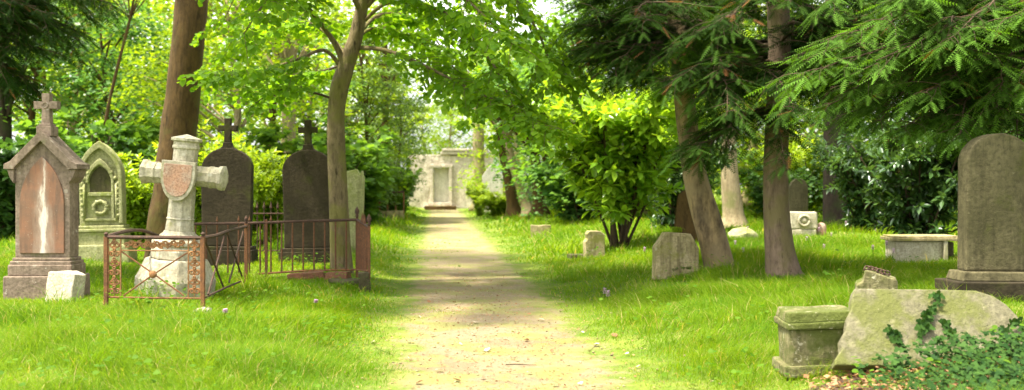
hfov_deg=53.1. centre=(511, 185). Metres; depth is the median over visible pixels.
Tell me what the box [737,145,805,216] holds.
rhododendron
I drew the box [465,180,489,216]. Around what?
hazel bush
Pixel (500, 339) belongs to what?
leaf crumbs
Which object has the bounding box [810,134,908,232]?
laurel bush
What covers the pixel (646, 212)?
beech tree
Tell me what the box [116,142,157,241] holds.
rhododendron
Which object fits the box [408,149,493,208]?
ruined chapel wall
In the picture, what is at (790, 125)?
maple tree
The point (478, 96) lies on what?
lime tree
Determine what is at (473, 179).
beech tree
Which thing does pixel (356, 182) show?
broken headstone
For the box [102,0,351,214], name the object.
beech tree
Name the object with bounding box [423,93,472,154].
beech tree
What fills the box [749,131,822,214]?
rhododendron
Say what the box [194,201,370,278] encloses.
plot railing
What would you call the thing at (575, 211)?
holly bush
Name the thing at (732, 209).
beech tree
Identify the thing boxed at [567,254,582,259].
grave slab
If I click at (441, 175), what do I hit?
door
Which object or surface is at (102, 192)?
headstone
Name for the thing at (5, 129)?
oak tree
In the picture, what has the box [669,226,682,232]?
grass tuft
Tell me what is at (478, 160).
beech tree
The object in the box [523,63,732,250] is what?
laurel bush
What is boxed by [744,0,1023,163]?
yew tree
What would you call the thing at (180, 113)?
oak tree
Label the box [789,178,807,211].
headstone
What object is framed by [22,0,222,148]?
beech tree
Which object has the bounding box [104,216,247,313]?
grave railing
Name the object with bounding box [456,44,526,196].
beech tree
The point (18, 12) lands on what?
yew tree
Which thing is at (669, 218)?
laurel bush
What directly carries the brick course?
on the ground at (608, 357)
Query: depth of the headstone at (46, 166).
11.86 m
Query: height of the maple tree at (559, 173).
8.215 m
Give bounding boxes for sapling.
[101,0,223,142]
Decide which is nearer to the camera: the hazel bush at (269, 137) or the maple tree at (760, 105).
the hazel bush at (269, 137)
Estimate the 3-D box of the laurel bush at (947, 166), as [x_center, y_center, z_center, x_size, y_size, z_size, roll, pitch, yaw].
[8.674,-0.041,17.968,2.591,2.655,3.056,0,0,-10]
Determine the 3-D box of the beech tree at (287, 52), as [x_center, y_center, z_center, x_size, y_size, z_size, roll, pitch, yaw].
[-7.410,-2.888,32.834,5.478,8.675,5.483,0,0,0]
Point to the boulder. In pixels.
(744, 232)
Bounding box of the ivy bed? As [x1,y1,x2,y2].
[853,325,1023,389]
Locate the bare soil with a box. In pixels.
[804,370,1004,389]
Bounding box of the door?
[434,168,448,201]
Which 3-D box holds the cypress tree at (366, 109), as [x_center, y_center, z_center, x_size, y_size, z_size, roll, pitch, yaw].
[-5.690,-2.332,40.143,4.441,7.912,4.478,0,0,42]
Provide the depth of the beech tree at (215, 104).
45.50 m
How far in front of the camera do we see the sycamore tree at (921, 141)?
28.06 m
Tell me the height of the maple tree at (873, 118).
9.036 m
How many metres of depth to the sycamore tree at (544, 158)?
43.74 m
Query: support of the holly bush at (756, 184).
on the ground at (608, 357)
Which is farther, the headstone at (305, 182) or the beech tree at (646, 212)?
the beech tree at (646, 212)
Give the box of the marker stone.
[816,222,825,235]
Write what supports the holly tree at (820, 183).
on the ground at (608, 357)
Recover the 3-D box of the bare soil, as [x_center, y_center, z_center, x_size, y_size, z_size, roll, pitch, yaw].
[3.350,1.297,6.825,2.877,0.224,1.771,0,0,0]
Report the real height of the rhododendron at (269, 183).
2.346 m
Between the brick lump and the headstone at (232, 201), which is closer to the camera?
the brick lump
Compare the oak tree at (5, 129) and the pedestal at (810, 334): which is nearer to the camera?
the pedestal at (810, 334)
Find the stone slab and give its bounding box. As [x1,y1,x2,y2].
[328,278,357,284]
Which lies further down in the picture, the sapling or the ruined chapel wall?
the ruined chapel wall
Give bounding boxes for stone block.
[45,271,85,301]
[530,225,550,236]
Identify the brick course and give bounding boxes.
[287,270,325,279]
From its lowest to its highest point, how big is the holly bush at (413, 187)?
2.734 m
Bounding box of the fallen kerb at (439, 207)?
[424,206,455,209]
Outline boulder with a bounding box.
[726,228,757,238]
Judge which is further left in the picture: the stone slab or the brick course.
the brick course
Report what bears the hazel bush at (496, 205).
on the ground at (608, 357)
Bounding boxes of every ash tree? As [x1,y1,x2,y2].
[328,0,443,210]
[428,43,533,217]
[447,44,557,215]
[472,57,601,218]
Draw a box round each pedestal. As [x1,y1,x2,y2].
[773,304,851,377]
[855,268,897,288]
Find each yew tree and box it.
[0,0,135,116]
[544,0,811,268]
[639,0,923,277]
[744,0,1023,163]
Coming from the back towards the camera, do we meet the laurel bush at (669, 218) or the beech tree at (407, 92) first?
the beech tree at (407, 92)
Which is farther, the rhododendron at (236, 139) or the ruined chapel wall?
the ruined chapel wall
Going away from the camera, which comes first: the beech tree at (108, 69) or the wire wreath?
the wire wreath
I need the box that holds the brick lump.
[325,272,351,279]
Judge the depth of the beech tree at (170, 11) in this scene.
39.77 m
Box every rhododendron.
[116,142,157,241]
[151,119,281,235]
[239,142,289,246]
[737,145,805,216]
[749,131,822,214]
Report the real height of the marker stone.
0.330 m
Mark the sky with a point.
(543, 8)
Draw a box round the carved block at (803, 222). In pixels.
[790,212,816,235]
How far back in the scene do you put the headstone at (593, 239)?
18.89 m
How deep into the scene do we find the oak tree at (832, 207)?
26.73 m
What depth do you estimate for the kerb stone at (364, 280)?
13.90 m
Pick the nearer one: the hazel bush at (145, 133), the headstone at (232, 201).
the headstone at (232, 201)
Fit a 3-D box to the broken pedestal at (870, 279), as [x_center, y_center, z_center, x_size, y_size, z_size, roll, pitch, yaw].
[3.168,1.002,8.893,0.405,0.537,0.289,3,3,18]
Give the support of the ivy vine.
attached to the fallen headstone at (872, 314)
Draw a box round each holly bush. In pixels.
[0,121,156,225]
[0,134,29,240]
[374,159,422,210]
[393,158,416,211]
[522,145,597,223]
[738,159,822,213]
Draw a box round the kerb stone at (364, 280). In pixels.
[357,271,370,291]
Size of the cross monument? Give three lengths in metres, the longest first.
2.046 x 1.048 x 0.896 m
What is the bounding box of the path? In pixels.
[375,209,649,389]
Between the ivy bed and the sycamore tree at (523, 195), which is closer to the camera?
the ivy bed
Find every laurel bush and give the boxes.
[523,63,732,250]
[647,135,740,229]
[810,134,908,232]
[831,115,965,243]
[914,110,1022,234]
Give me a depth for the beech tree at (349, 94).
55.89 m
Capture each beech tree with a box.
[9,0,207,141]
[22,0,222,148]
[36,0,277,156]
[83,0,307,210]
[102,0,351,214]
[205,0,368,154]
[208,0,423,192]
[256,18,431,152]
[351,44,438,159]
[402,102,461,158]
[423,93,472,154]
[424,0,535,210]
[447,57,566,204]
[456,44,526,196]
[547,3,749,213]
[692,0,755,228]
[702,2,818,206]
[740,4,913,211]
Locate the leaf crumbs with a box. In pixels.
[332,271,736,389]
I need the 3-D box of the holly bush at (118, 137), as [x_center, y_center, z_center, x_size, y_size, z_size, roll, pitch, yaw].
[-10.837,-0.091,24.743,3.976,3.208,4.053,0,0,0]
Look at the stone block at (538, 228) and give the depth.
27.39 m
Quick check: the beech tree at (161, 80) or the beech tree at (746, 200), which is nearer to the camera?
the beech tree at (161, 80)
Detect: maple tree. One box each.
[0,0,141,143]
[11,4,160,142]
[161,6,377,196]
[485,0,656,216]
[594,0,765,209]
[642,10,765,194]
[708,12,868,205]
[818,2,1012,213]
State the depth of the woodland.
80.28 m
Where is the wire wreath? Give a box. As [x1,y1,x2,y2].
[863,265,890,275]
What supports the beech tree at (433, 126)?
on the ground at (608, 357)
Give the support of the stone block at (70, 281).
on the ground at (608, 357)
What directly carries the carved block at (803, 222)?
on the ground at (608, 357)
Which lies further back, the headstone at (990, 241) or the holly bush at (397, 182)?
the holly bush at (397, 182)
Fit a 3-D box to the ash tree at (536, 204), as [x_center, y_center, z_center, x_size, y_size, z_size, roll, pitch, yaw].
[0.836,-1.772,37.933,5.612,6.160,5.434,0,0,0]
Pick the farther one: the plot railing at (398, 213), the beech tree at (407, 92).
the beech tree at (407, 92)
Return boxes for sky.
[12,0,926,175]
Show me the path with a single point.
(453, 233)
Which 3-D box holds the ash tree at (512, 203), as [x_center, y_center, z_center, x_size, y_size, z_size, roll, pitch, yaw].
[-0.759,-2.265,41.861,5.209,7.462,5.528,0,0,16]
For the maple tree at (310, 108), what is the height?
8.214 m
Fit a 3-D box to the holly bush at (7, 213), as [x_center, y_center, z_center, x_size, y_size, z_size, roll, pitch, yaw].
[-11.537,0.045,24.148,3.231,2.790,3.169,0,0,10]
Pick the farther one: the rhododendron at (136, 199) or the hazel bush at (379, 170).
the hazel bush at (379, 170)
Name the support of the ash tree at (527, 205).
on the ground at (608, 357)
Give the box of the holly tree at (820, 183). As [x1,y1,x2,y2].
[790,2,953,219]
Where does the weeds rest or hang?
on the ground at (608, 357)
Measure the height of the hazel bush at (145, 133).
3.741 m
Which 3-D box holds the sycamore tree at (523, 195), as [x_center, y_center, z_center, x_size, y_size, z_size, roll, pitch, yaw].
[2.187,-2.170,36.873,5.804,7.282,5.591,0,0,33]
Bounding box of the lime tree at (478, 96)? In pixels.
[177,0,604,274]
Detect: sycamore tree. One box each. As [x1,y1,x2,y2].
[11,0,217,217]
[462,15,629,210]
[488,25,629,220]
[847,13,957,222]
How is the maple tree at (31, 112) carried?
on the ground at (608, 357)
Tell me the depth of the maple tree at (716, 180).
31.05 m
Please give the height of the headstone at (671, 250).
0.684 m
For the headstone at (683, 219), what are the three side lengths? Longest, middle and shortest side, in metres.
1.159 x 0.628 x 0.152 m
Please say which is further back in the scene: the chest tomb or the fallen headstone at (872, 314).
the chest tomb
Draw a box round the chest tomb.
[880,234,956,262]
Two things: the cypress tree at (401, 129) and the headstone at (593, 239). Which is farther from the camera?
the cypress tree at (401, 129)
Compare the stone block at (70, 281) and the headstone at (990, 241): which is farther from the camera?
the stone block at (70, 281)
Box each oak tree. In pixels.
[0,0,100,141]
[143,0,207,259]
[761,0,931,226]
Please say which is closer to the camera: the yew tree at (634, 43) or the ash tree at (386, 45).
the yew tree at (634, 43)
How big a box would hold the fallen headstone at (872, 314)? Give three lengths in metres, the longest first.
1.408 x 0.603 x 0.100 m
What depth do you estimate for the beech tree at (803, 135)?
39.86 m
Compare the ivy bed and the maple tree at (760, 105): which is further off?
the maple tree at (760, 105)
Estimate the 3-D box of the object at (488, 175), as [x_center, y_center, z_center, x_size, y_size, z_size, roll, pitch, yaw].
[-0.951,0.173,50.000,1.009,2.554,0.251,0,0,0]
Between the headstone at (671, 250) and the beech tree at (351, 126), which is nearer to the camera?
the headstone at (671, 250)
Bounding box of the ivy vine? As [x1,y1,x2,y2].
[882,290,1023,345]
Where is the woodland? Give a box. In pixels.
[12,1,918,201]
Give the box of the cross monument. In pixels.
[134,134,228,300]
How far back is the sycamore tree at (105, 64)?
30.89 m
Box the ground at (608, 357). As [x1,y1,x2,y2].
[0,190,1023,389]
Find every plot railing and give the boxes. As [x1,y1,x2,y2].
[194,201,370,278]
[378,191,404,218]
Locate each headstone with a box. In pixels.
[3,93,89,300]
[79,141,136,262]
[201,118,257,265]
[278,120,329,264]
[347,169,364,253]
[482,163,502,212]
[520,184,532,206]
[583,230,604,257]
[652,232,698,279]
[674,190,697,241]
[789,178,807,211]
[831,289,1022,370]
[934,133,1023,302]
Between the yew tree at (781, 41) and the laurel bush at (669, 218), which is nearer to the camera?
the yew tree at (781, 41)
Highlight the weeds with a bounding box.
[0,224,1023,389]
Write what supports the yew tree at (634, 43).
on the ground at (608, 357)
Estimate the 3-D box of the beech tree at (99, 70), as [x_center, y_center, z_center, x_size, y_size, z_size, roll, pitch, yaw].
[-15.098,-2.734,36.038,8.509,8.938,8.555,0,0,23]
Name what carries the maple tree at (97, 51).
on the ground at (608, 357)
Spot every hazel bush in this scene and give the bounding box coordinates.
[15,103,160,218]
[238,114,393,215]
[292,125,400,226]
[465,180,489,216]
[470,188,519,218]
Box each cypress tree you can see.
[310,26,429,205]
[356,62,433,203]
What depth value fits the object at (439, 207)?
61.81 m

